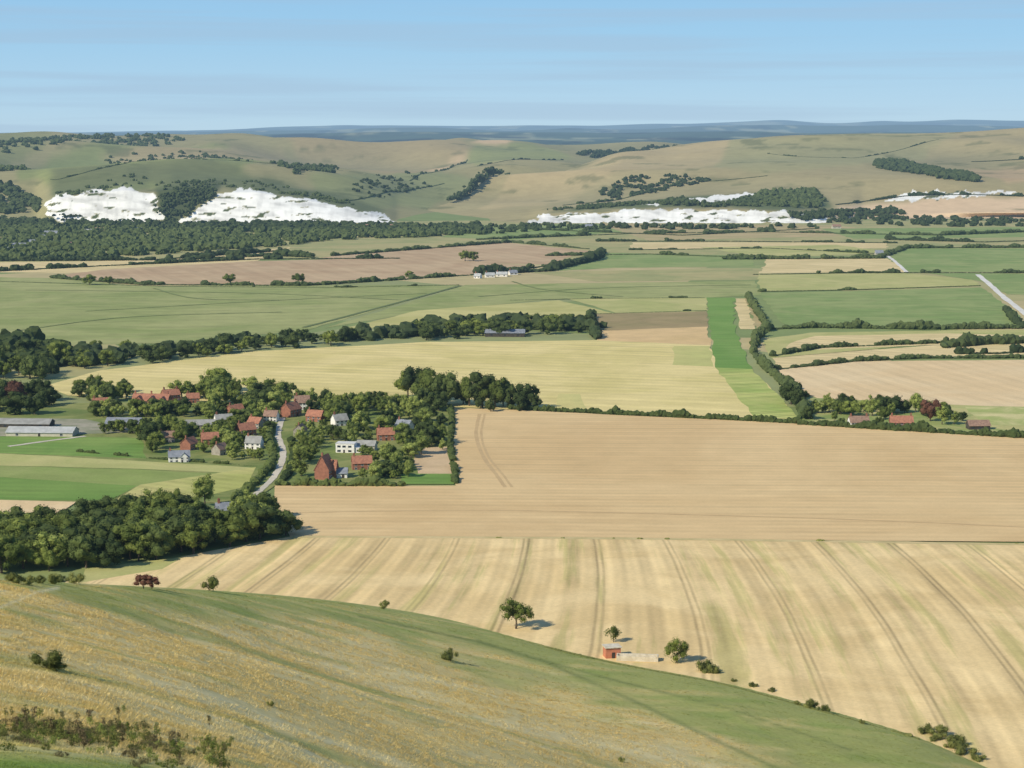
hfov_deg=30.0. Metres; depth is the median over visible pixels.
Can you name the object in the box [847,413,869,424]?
cottage
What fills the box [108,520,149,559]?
oak tree
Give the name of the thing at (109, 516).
woodland tree
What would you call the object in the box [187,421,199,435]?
woodland tree
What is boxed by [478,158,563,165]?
hedgerow
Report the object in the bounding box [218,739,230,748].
bramble clump
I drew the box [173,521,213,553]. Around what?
oak tree
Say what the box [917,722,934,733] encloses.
scrub bush
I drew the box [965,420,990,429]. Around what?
farm barn
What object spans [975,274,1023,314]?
road
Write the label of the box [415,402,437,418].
woodland tree
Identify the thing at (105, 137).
woodland
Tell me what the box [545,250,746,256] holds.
hedgerow
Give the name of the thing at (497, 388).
oak tree
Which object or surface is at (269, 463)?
hedgerow
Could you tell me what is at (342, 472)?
garden outbuilding
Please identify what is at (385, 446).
ash tree
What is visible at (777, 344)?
field
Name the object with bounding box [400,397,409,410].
ash tree
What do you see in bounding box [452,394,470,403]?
woodland tree
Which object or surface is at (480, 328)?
oak tree
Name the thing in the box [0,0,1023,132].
sky
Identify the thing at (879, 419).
oak tree
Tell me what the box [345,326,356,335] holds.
oak tree
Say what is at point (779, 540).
field margin
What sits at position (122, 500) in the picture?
woodland tree
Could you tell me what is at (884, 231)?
field
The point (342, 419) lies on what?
cottage
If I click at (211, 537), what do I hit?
woodland tree
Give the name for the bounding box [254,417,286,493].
village lane
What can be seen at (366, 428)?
hawthorn tree
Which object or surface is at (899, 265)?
road
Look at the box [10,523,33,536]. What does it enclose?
ash tree
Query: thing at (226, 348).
oak tree
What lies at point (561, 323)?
woodland tree
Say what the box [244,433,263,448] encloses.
cottage
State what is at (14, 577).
scrub bush
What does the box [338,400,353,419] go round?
woodland tree
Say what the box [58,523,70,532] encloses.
ash tree
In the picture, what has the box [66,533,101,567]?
woodland tree
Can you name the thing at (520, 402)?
woodland tree
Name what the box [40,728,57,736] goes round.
bramble clump
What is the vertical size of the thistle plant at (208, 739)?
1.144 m
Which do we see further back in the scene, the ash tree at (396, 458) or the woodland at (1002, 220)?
the woodland at (1002, 220)
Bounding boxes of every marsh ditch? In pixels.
[23,312,260,329]
[81,290,394,299]
[91,293,420,310]
[154,288,229,299]
[303,285,462,326]
[478,285,703,296]
[512,281,622,296]
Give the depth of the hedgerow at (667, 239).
2748.38 m
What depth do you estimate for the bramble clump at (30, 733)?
97.36 m
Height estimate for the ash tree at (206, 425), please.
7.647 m
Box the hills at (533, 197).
[428,128,1023,222]
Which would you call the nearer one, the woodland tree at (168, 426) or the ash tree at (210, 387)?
the woodland tree at (168, 426)
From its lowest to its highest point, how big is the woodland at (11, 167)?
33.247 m
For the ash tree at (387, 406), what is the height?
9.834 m
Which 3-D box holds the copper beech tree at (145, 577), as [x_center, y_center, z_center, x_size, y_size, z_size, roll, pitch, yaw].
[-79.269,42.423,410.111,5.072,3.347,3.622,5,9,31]
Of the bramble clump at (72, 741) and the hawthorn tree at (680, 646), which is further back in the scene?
the hawthorn tree at (680, 646)
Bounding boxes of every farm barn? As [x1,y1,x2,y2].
[0,418,54,426]
[5,426,78,436]
[105,417,142,423]
[185,419,216,428]
[485,329,525,336]
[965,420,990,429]
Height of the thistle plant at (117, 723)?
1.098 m
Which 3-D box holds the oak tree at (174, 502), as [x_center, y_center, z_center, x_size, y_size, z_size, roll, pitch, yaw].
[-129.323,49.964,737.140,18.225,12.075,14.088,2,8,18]
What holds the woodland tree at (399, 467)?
on the field at (68, 410)
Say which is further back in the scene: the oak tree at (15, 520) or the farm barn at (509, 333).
the farm barn at (509, 333)
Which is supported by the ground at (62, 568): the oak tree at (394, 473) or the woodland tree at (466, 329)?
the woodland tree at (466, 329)
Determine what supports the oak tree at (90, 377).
on the field at (602, 375)
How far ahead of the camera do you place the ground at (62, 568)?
1437.98 m
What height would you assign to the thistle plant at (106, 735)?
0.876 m
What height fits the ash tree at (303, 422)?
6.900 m
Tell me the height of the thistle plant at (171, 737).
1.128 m
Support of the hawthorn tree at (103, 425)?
on the field at (68, 410)
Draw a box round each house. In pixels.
[132,390,171,403]
[160,386,180,399]
[313,452,338,479]
[335,441,359,452]
[831,224,840,228]
[874,250,883,254]
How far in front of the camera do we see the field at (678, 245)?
2675.74 m
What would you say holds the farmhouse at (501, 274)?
on the ground at (62, 568)
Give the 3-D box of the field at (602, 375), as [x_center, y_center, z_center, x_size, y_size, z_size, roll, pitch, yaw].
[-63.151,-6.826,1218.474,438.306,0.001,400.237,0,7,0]
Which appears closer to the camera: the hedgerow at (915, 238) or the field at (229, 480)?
the field at (229, 480)
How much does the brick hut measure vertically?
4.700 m
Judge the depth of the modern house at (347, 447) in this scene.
911.96 m
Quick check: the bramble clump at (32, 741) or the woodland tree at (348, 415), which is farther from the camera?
the woodland tree at (348, 415)
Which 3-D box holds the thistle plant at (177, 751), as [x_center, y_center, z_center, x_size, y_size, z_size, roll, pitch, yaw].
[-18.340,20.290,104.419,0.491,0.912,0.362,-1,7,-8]
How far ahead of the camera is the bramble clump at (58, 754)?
84.42 m
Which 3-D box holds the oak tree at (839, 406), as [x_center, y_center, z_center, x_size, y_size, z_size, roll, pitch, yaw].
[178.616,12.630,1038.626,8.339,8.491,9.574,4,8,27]
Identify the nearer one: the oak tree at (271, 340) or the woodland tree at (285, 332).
the oak tree at (271, 340)
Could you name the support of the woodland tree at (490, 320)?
on the ground at (62, 568)
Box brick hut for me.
[602,643,621,658]
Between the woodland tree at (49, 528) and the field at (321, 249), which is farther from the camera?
the field at (321, 249)
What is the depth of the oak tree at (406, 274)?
2038.11 m
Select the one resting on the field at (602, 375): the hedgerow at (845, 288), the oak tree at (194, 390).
the oak tree at (194, 390)
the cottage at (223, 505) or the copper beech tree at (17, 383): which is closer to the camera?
the cottage at (223, 505)
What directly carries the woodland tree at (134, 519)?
on the ground at (62, 568)
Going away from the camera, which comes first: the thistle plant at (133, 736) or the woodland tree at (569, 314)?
the thistle plant at (133, 736)
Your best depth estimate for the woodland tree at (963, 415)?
1012.07 m
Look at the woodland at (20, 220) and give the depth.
3290.05 m
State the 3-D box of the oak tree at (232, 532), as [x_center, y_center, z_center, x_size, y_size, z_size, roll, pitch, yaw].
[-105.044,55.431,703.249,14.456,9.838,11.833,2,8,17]
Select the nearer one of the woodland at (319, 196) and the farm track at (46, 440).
the farm track at (46, 440)
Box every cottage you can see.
[92,395,108,405]
[160,428,174,441]
[168,448,189,461]
[180,435,198,450]
[186,391,199,402]
[200,429,218,444]
[211,441,227,455]
[213,412,232,419]
[214,498,228,510]
[226,403,243,413]
[234,420,256,435]
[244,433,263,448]
[247,414,264,428]
[263,407,279,421]
[279,398,302,417]
[293,422,307,435]
[294,393,309,409]
[305,407,325,421]
[330,411,348,425]
[351,453,371,469]
[376,425,394,440]
[394,416,414,431]
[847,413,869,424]
[889,413,913,425]
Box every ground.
[0,212,1023,581]
[0,417,135,435]
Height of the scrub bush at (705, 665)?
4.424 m
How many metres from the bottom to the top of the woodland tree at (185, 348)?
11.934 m
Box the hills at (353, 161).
[0,131,682,222]
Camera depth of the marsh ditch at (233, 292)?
1847.73 m
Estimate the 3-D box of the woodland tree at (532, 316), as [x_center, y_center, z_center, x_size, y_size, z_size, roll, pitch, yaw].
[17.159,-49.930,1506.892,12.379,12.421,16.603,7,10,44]
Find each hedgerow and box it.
[0,247,282,260]
[0,253,398,270]
[0,281,458,287]
[49,263,546,285]
[50,158,276,179]
[76,449,251,465]
[165,248,315,259]
[230,421,277,500]
[274,436,295,485]
[278,474,405,486]
[330,239,589,255]
[344,183,443,200]
[409,159,467,180]
[446,404,459,483]
[472,247,606,274]
[476,228,1023,239]
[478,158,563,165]
[496,537,1018,543]
[508,404,801,423]
[509,224,819,235]
[529,296,703,299]
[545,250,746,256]
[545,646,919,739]
[566,175,767,204]
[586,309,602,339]
[595,237,897,242]
[597,309,706,313]
[629,246,873,253]
[722,243,1023,259]
[744,291,783,381]
[753,268,1023,274]
[757,285,980,291]
[767,139,938,157]
[769,336,954,356]
[771,318,1021,329]
[773,353,1023,369]
[778,375,812,418]
[797,419,1023,437]
[835,190,1023,204]
[884,234,1023,241]
[940,332,1023,347]
[954,343,1023,353]
[971,156,1023,161]
[1002,305,1023,327]
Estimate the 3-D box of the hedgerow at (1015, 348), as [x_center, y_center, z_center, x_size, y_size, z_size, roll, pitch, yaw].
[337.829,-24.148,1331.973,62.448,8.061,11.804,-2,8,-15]
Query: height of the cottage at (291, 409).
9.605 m
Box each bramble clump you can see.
[0,728,8,740]
[0,741,17,750]
[1,717,12,722]
[6,725,19,733]
[9,734,27,743]
[10,717,39,727]
[14,733,29,740]
[17,721,36,734]
[18,727,44,738]
[20,736,40,744]
[23,718,47,728]
[31,734,62,747]
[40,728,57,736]
[41,726,66,737]
[41,742,50,750]
[52,731,69,739]
[53,751,68,757]
[62,723,81,734]
[66,739,79,745]
[67,730,90,740]
[75,733,91,745]
[85,726,101,736]
[85,746,106,753]
[98,720,113,727]
[121,746,138,758]
[127,742,147,753]
[128,758,143,767]
[135,718,151,728]
[139,755,150,762]
[143,739,160,749]
[155,756,177,767]
[161,746,176,754]
[165,756,184,764]
[168,730,180,737]
[168,736,187,746]
[198,737,217,748]
[205,748,214,754]
[208,755,226,767]
[213,749,224,757]
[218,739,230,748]
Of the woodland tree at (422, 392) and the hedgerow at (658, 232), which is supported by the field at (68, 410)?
the woodland tree at (422, 392)
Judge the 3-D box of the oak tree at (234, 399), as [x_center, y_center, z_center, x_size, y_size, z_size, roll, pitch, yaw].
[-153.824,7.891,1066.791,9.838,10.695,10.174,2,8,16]
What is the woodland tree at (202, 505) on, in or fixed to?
on the ground at (62, 568)
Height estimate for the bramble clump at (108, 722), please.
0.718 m
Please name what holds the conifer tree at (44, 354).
on the ground at (62, 568)
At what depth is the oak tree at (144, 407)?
1027.29 m
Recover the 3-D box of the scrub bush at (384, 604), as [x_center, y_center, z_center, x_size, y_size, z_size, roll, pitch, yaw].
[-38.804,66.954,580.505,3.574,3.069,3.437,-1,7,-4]
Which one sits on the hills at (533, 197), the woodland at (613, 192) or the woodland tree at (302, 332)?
the woodland at (613, 192)
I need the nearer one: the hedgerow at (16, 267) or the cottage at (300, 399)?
the cottage at (300, 399)
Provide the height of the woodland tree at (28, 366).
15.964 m
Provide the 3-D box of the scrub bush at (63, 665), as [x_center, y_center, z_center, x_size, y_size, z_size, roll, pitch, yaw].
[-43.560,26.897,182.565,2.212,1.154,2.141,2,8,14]
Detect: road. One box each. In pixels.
[887,256,907,271]
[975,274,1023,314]
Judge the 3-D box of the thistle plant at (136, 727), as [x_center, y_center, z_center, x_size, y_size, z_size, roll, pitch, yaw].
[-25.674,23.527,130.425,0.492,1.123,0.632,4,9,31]
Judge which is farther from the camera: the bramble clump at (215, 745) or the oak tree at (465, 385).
the oak tree at (465, 385)
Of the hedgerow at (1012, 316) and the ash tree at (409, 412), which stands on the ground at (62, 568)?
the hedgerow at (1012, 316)
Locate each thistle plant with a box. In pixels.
[13,716,21,733]
[16,721,23,732]
[21,708,28,715]
[21,714,30,728]
[37,708,43,717]
[40,719,48,729]
[46,716,55,732]
[48,720,57,733]
[57,720,64,738]
[69,734,74,745]
[73,720,83,733]
[73,734,79,743]
[77,728,87,747]
[86,715,92,727]
[93,728,100,742]
[96,723,103,736]
[101,729,108,739]
[107,738,115,751]
[109,733,118,742]
[113,718,119,728]
[113,731,120,745]
[115,706,120,717]
[118,724,126,741]
[127,731,137,742]
[133,721,139,733]
[139,726,147,737]
[146,745,155,762]
[150,734,156,743]
[153,726,160,737]
[168,736,176,748]
[169,740,176,748]
[172,747,179,758]
[201,741,207,753]
[204,735,211,745]
[204,753,214,767]
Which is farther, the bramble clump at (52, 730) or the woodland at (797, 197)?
the woodland at (797, 197)
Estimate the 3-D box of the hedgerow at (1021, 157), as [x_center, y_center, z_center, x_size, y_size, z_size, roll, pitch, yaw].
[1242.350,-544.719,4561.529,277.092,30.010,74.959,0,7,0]
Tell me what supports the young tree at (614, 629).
on the field at (907, 638)
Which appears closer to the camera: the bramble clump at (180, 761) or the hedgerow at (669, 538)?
the bramble clump at (180, 761)
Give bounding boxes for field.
[0,220,1023,261]
[0,247,289,272]
[0,277,457,344]
[0,402,451,502]
[0,436,145,457]
[0,453,251,471]
[0,466,214,486]
[0,477,134,499]
[0,500,74,512]
[50,340,785,418]
[66,258,535,284]
[67,536,1023,767]
[82,557,182,581]
[118,467,255,498]
[274,407,1023,541]
[323,243,587,263]
[327,281,760,327]
[350,300,610,327]
[401,474,453,483]
[414,446,451,473]
[443,224,621,239]
[531,268,758,281]
[553,253,753,270]
[556,394,585,408]
[569,298,707,312]
[596,311,708,330]
[597,327,711,344]
[605,224,852,240]
[630,242,888,248]
[672,346,712,365]
[700,245,874,255]
[707,298,751,368]
[715,367,795,418]
[734,298,754,328]
[745,299,761,327]
[757,273,978,290]
[759,259,903,272]
[760,287,1020,325]
[761,330,1023,357]
[773,343,1023,367]
[779,360,1023,406]
[786,333,1023,349]
[803,398,1023,431]
[823,227,1023,238]
[890,248,1023,271]
[930,273,1023,294]
[965,406,1023,424]
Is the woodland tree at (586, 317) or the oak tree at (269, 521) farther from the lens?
the woodland tree at (586, 317)
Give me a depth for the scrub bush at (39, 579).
340.29 m
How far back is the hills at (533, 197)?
4131.44 m
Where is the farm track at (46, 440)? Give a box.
[10,436,85,446]
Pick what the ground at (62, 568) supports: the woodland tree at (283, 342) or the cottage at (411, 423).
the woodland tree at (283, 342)
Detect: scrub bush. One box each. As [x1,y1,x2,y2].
[3,572,25,583]
[22,575,34,584]
[28,649,64,668]
[34,575,45,583]
[44,573,64,583]
[47,661,67,671]
[58,574,69,580]
[68,572,85,583]
[200,575,218,590]
[266,701,274,705]
[379,599,389,608]
[440,647,458,661]
[695,659,716,672]
[707,665,720,673]
[749,682,758,687]
[805,698,817,707]
[817,704,830,711]
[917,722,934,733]
[928,724,948,739]
[929,735,938,741]
[943,741,956,748]
[945,732,965,743]
[952,740,978,755]
[970,752,986,761]
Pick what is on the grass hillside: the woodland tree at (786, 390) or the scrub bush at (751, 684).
the scrub bush at (751, 684)
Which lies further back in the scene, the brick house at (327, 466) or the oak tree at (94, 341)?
the oak tree at (94, 341)
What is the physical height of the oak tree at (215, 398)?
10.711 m
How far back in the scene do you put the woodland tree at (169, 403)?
1036.45 m
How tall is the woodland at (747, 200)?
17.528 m
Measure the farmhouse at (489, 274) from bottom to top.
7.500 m
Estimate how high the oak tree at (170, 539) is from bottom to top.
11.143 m
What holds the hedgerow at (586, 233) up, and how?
on the ground at (62, 568)
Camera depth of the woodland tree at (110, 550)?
667.39 m
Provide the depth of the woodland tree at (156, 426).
939.55 m
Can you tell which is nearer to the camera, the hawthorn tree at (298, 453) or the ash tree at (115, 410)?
the hawthorn tree at (298, 453)
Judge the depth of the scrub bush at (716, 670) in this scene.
536.59 m
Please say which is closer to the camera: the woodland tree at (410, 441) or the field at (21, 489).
the field at (21, 489)
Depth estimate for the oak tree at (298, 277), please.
1966.20 m
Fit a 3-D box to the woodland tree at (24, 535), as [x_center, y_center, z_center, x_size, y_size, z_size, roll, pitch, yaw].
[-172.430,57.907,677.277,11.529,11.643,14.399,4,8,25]
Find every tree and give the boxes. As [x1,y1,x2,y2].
[0,344,11,352]
[0,351,6,358]
[0,360,11,378]
[0,378,16,389]
[0,388,4,398]
[0,390,26,414]
[0,509,12,517]
[0,518,11,529]
[0,521,19,536]
[0,532,20,569]
[0,539,25,572]
[1,513,14,521]
[3,504,25,517]
[3,513,38,528]
[4,383,22,396]
[4,537,37,568]
[6,380,27,394]
[7,354,22,374]
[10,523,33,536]
[13,339,26,353]
[16,531,32,562]
[18,353,40,378]
[21,515,51,529]
[22,393,45,413]
[22,506,45,518]
[23,338,42,349]
[24,378,37,398]
[25,522,81,564]
[28,378,52,392]
[31,530,72,566]
[32,354,47,375]
[33,504,72,518]
[33,546,60,570]
[34,359,48,379]
[37,390,47,406]
[39,351,49,359]
[39,513,62,526]
[44,386,62,404]
[47,340,71,361]
[52,510,80,527]
[56,539,76,566]
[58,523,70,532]
[66,355,78,366]
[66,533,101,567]
[70,384,86,396]
[71,379,86,388]
[71,497,110,516]
[75,356,92,368]
[76,348,92,356]
[77,518,115,548]
[78,512,98,527]
[81,274,96,284]
[83,386,91,399]
[85,374,102,387]
[88,379,102,394]
[88,400,101,415]
[89,340,102,344]
[89,385,101,398]
[90,507,127,520]
[90,535,126,566]
[92,513,122,525]
[97,405,107,415]
[98,349,115,365]
[99,423,110,432]
[100,397,111,406]
[101,380,114,386]
[101,383,115,398]
[102,493,132,508]
[103,276,113,282]
[106,405,112,415]
[106,524,127,555]
[107,420,118,431]
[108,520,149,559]
[109,399,121,408]
[109,404,121,414]
[112,386,123,397]
[113,419,124,430]
[117,353,127,362]
[118,405,127,414]
[119,378,131,384]
[119,383,134,398]
[123,493,151,508]
[123,516,140,551]
[124,534,149,561]
[125,503,153,519]
[126,419,137,433]
[128,397,143,415]
[128,406,137,416]
[128,499,151,517]
[130,518,160,550]
[133,574,152,588]
[134,419,147,437]
[136,343,157,358]
[136,423,155,441]
[138,402,152,416]
[139,417,152,421]
[141,421,158,435]
[142,488,159,499]
[144,350,160,362]
[144,525,173,559]
[144,576,160,588]
[145,439,159,451]
[146,430,165,444]
[147,397,164,411]
[147,504,183,520]
[148,490,176,507]
[150,402,163,414]
[150,418,164,430]
[151,506,180,526]
[153,487,166,494]
[154,414,176,421]
[155,345,172,360]
[159,525,175,548]
[160,403,171,415]
[162,400,172,411]
[163,415,177,428]
[163,514,200,551]
[165,423,172,430]
[165,497,189,508]
[167,349,175,357]
[168,380,194,398]
[169,420,188,430]
[170,398,180,412]
[171,425,189,441]
[172,404,182,415]
[172,488,180,496]
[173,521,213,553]
[176,341,194,357]
[176,403,189,416]
[176,493,199,504]
[179,396,191,408]
[179,499,200,507]
[180,504,201,514]
[184,506,219,528]
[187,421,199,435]
[191,383,204,395]
[191,402,204,407]
[191,473,214,503]
[192,342,204,354]
[192,406,203,414]
[192,502,208,510]
[194,380,211,398]
[195,440,208,451]
[195,519,217,549]
[197,375,212,384]
[198,347,212,356]
[199,401,216,413]
[200,426,209,431]
[202,337,217,351]
[202,423,212,427]
[203,367,228,379]
[204,374,223,379]
[204,386,224,402]
[204,410,214,418]
[204,508,243,537]
[205,384,215,395]
[206,375,227,386]
[208,395,220,407]
[208,424,225,434]
[208,435,221,446]
[209,399,216,408]
[210,521,247,546]
[211,421,221,425]
[214,336,233,352]
[214,408,223,413]
[215,344,233,353]
[215,418,227,424]
[215,428,226,437]
[216,332,233,342]
[218,383,233,401]
[218,399,228,407]
[222,377,230,386]
[222,430,235,441]
[223,273,235,281]
[223,420,235,430]
[225,416,242,421]
[225,441,239,453]
[225,507,259,541]
[226,448,238,458]
[227,389,244,403]
[227,495,253,510]
[228,380,241,390]
[228,414,243,422]
[228,430,242,437]
[229,409,241,416]
[229,505,246,514]
[233,341,248,351]
[234,435,244,447]
[238,408,252,420]
[239,430,249,440]
[240,500,284,539]
[241,376,258,387]
[241,395,255,408]
[242,335,253,346]
[242,390,266,407]
[242,487,257,500]
[245,447,252,456]
[246,404,257,411]
[247,338,262,349]
[248,403,259,409]
[251,382,270,391]
[251,495,269,504]
[252,412,263,417]
[253,447,264,459]
[254,387,274,402]
[257,426,266,433]
[258,433,267,442]
[258,491,281,508]
[258,515,276,535]
[259,335,269,344]
[259,377,276,389]
[259,402,274,412]
[262,402,279,413]
[263,392,285,404]
[263,420,274,427]
[265,334,279,346]
[271,382,287,405]
[275,510,302,535]
[279,328,294,336]
[279,335,289,346]
[280,389,293,405]
[281,380,296,393]
[284,331,303,347]
[288,440,295,447]
[291,273,304,280]
[291,459,308,475]
[292,444,306,459]
[293,388,306,398]
[293,447,308,459]
[294,426,307,440]
[295,420,306,425]
[296,329,309,340]
[300,434,314,447]
[302,444,313,453]
[304,332,320,343]
[304,399,321,412]
[305,387,317,400]
[306,419,315,429]
[307,452,315,460]
[308,428,319,435]
[309,445,319,454]
[311,437,323,446]
[316,424,326,435]
[317,389,331,398]
[317,395,327,406]
[319,419,327,425]
[320,398,339,409]
[322,330,338,345]
[323,403,342,418]
[324,427,341,439]
[326,392,335,400]
[328,424,337,434]
[334,393,349,400]
[335,411,349,417]
[338,326,354,341]
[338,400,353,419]
[339,429,350,440]
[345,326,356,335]
[346,392,365,411]
[346,420,353,429]
[347,428,358,440]
[349,422,362,434]
[350,411,369,427]
[351,394,369,411]
[358,447,364,454]
[358,467,367,476]
[360,433,372,439]
[362,426,371,433]
[363,415,370,427]
[364,446,373,454]
[365,393,371,402]
[366,391,381,399]
[368,465,384,476]
[369,461,381,474]
[370,450,379,460]
[371,395,386,411]
[373,415,392,429]
[375,399,388,410]
[377,460,396,475]
[379,441,390,451]
[379,447,392,459]
[380,407,396,418]
[381,396,399,405]
[385,400,395,410]
[385,414,396,424]
[386,393,401,406]
[389,451,403,460]
[389,470,398,478]
[390,445,398,452]
[391,421,413,442]
[392,370,412,395]
[392,404,404,417]
[392,455,403,464]
[393,462,405,475]
[395,432,411,444]
[400,365,431,394]
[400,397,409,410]
[402,443,421,457]
[403,460,412,464]
[403,462,413,474]
[404,271,413,277]
[404,427,416,439]
[405,395,423,406]
[405,407,412,417]
[406,438,415,444]
[408,400,421,414]
[410,367,445,397]
[411,416,420,427]
[412,407,434,421]
[414,420,440,434]
[414,429,431,454]
[415,387,431,404]
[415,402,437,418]
[416,319,440,334]
[418,327,433,339]
[421,322,437,338]
[423,425,441,445]
[426,391,449,410]
[429,370,459,405]
[432,421,447,443]
[436,413,448,425]
[438,438,446,449]
[439,328,450,336]
[444,319,456,331]
[449,328,464,338]
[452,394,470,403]
[457,324,473,335]
[457,376,474,405]
[458,317,472,325]
[459,250,470,260]
[460,318,482,333]
[467,370,496,407]
[468,251,478,260]
[473,322,492,335]
[477,374,507,406]
[485,399,495,410]
[488,317,504,326]
[490,320,511,333]
[496,381,512,405]
[499,597,533,628]
[504,384,516,407]
[505,319,516,324]
[511,323,518,328]
[511,382,539,405]
[514,395,526,410]
[517,318,533,332]
[525,312,539,320]
[529,394,542,406]
[535,320,545,330]
[537,317,557,333]
[543,314,560,320]
[556,317,569,330]
[560,313,575,317]
[571,322,584,332]
[581,315,596,319]
[603,626,620,641]
[663,636,689,662]
[778,381,799,404]
[790,389,809,404]
[800,405,816,418]
[812,400,824,412]
[819,397,835,411]
[823,392,830,399]
[830,401,844,413]
[831,410,837,420]
[832,400,844,413]
[835,393,851,401]
[842,399,861,413]
[859,399,867,412]
[864,395,880,415]
[875,416,884,421]
[876,405,892,418]
[879,395,902,409]
[887,403,895,411]
[899,399,911,412]
[909,393,922,412]
[916,398,931,414]
[919,398,941,420]
[935,405,950,424]
[941,403,953,414]
[949,411,959,422]
[959,412,967,420]
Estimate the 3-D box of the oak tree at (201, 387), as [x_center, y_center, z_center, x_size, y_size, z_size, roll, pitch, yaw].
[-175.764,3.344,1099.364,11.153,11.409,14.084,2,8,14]
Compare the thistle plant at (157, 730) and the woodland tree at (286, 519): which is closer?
the thistle plant at (157, 730)
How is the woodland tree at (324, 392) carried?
on the field at (68, 410)
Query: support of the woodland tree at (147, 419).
on the farm yard ground at (85, 426)
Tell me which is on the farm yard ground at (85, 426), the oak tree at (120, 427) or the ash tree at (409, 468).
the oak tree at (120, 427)
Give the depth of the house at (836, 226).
3131.99 m
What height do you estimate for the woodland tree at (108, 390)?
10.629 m
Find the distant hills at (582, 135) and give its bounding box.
[72,120,1023,144]
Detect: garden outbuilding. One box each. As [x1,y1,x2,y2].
[336,467,348,477]
[357,440,377,449]
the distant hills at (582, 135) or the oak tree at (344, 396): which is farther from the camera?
the distant hills at (582, 135)
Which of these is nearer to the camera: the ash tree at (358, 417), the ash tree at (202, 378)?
the ash tree at (358, 417)
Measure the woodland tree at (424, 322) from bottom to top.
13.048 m
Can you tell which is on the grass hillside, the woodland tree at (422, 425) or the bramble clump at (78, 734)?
the bramble clump at (78, 734)
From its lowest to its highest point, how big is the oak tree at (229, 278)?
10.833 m
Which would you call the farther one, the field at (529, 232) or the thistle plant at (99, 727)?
the field at (529, 232)
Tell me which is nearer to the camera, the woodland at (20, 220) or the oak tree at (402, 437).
the oak tree at (402, 437)
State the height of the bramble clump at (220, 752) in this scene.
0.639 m
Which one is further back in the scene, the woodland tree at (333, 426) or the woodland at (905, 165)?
the woodland at (905, 165)
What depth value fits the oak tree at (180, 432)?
941.18 m
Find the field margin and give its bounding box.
[294,535,1023,544]
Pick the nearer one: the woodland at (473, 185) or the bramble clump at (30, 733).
the bramble clump at (30, 733)
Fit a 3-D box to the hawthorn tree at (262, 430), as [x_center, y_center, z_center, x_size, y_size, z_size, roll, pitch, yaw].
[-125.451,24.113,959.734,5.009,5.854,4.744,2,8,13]
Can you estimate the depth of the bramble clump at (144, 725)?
141.46 m
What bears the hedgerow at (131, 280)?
on the ground at (62, 568)
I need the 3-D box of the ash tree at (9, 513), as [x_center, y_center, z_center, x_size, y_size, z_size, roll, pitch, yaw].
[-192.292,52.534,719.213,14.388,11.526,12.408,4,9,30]
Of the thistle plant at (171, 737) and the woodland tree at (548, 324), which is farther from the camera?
the woodland tree at (548, 324)
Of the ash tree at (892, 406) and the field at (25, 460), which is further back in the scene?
the ash tree at (892, 406)
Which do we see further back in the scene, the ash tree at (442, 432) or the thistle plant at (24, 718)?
the ash tree at (442, 432)
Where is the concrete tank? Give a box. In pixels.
[616,653,658,661]
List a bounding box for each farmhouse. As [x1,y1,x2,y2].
[473,272,481,277]
[484,271,494,277]
[496,270,507,276]
[508,269,517,274]
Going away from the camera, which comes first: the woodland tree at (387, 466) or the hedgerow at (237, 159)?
the woodland tree at (387, 466)
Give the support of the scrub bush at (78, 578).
on the grass hillside
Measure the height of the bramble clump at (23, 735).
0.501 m
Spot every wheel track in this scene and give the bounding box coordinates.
[291,510,1018,526]
[474,414,505,486]
[480,414,512,486]
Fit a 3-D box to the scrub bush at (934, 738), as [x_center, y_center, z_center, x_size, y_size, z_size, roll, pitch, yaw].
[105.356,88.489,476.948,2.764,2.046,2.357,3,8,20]
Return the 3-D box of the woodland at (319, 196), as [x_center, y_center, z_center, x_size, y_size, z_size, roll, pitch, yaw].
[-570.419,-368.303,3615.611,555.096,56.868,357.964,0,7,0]
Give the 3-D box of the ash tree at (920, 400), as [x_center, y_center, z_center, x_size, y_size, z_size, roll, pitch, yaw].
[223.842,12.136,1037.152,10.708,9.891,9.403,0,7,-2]
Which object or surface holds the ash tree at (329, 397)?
on the field at (68, 410)
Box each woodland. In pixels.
[0,132,184,152]
[0,164,30,170]
[0,180,41,213]
[0,215,56,224]
[0,222,442,258]
[0,326,71,373]
[52,213,164,221]
[55,173,354,204]
[56,218,491,233]
[58,331,260,366]
[104,150,252,163]
[153,179,217,220]
[270,159,338,173]
[278,311,607,344]
[342,222,486,236]
[352,170,425,197]
[435,221,816,233]
[446,166,509,200]
[547,199,663,209]
[576,144,676,157]
[598,173,710,197]
[658,194,760,206]
[752,186,826,207]
[787,205,905,220]
[826,213,1023,226]
[872,157,981,181]
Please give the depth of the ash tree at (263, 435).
933.54 m
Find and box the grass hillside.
[0,578,986,767]
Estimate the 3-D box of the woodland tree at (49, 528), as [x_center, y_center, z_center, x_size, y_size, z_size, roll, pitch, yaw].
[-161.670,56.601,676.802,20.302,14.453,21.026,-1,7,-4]
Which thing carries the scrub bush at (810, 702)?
on the grass hillside
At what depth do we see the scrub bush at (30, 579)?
324.38 m
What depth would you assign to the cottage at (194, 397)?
1083.21 m
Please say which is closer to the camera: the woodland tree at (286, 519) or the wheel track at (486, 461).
the woodland tree at (286, 519)
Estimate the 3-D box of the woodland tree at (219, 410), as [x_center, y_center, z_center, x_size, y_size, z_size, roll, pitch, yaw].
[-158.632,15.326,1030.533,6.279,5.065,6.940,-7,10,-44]

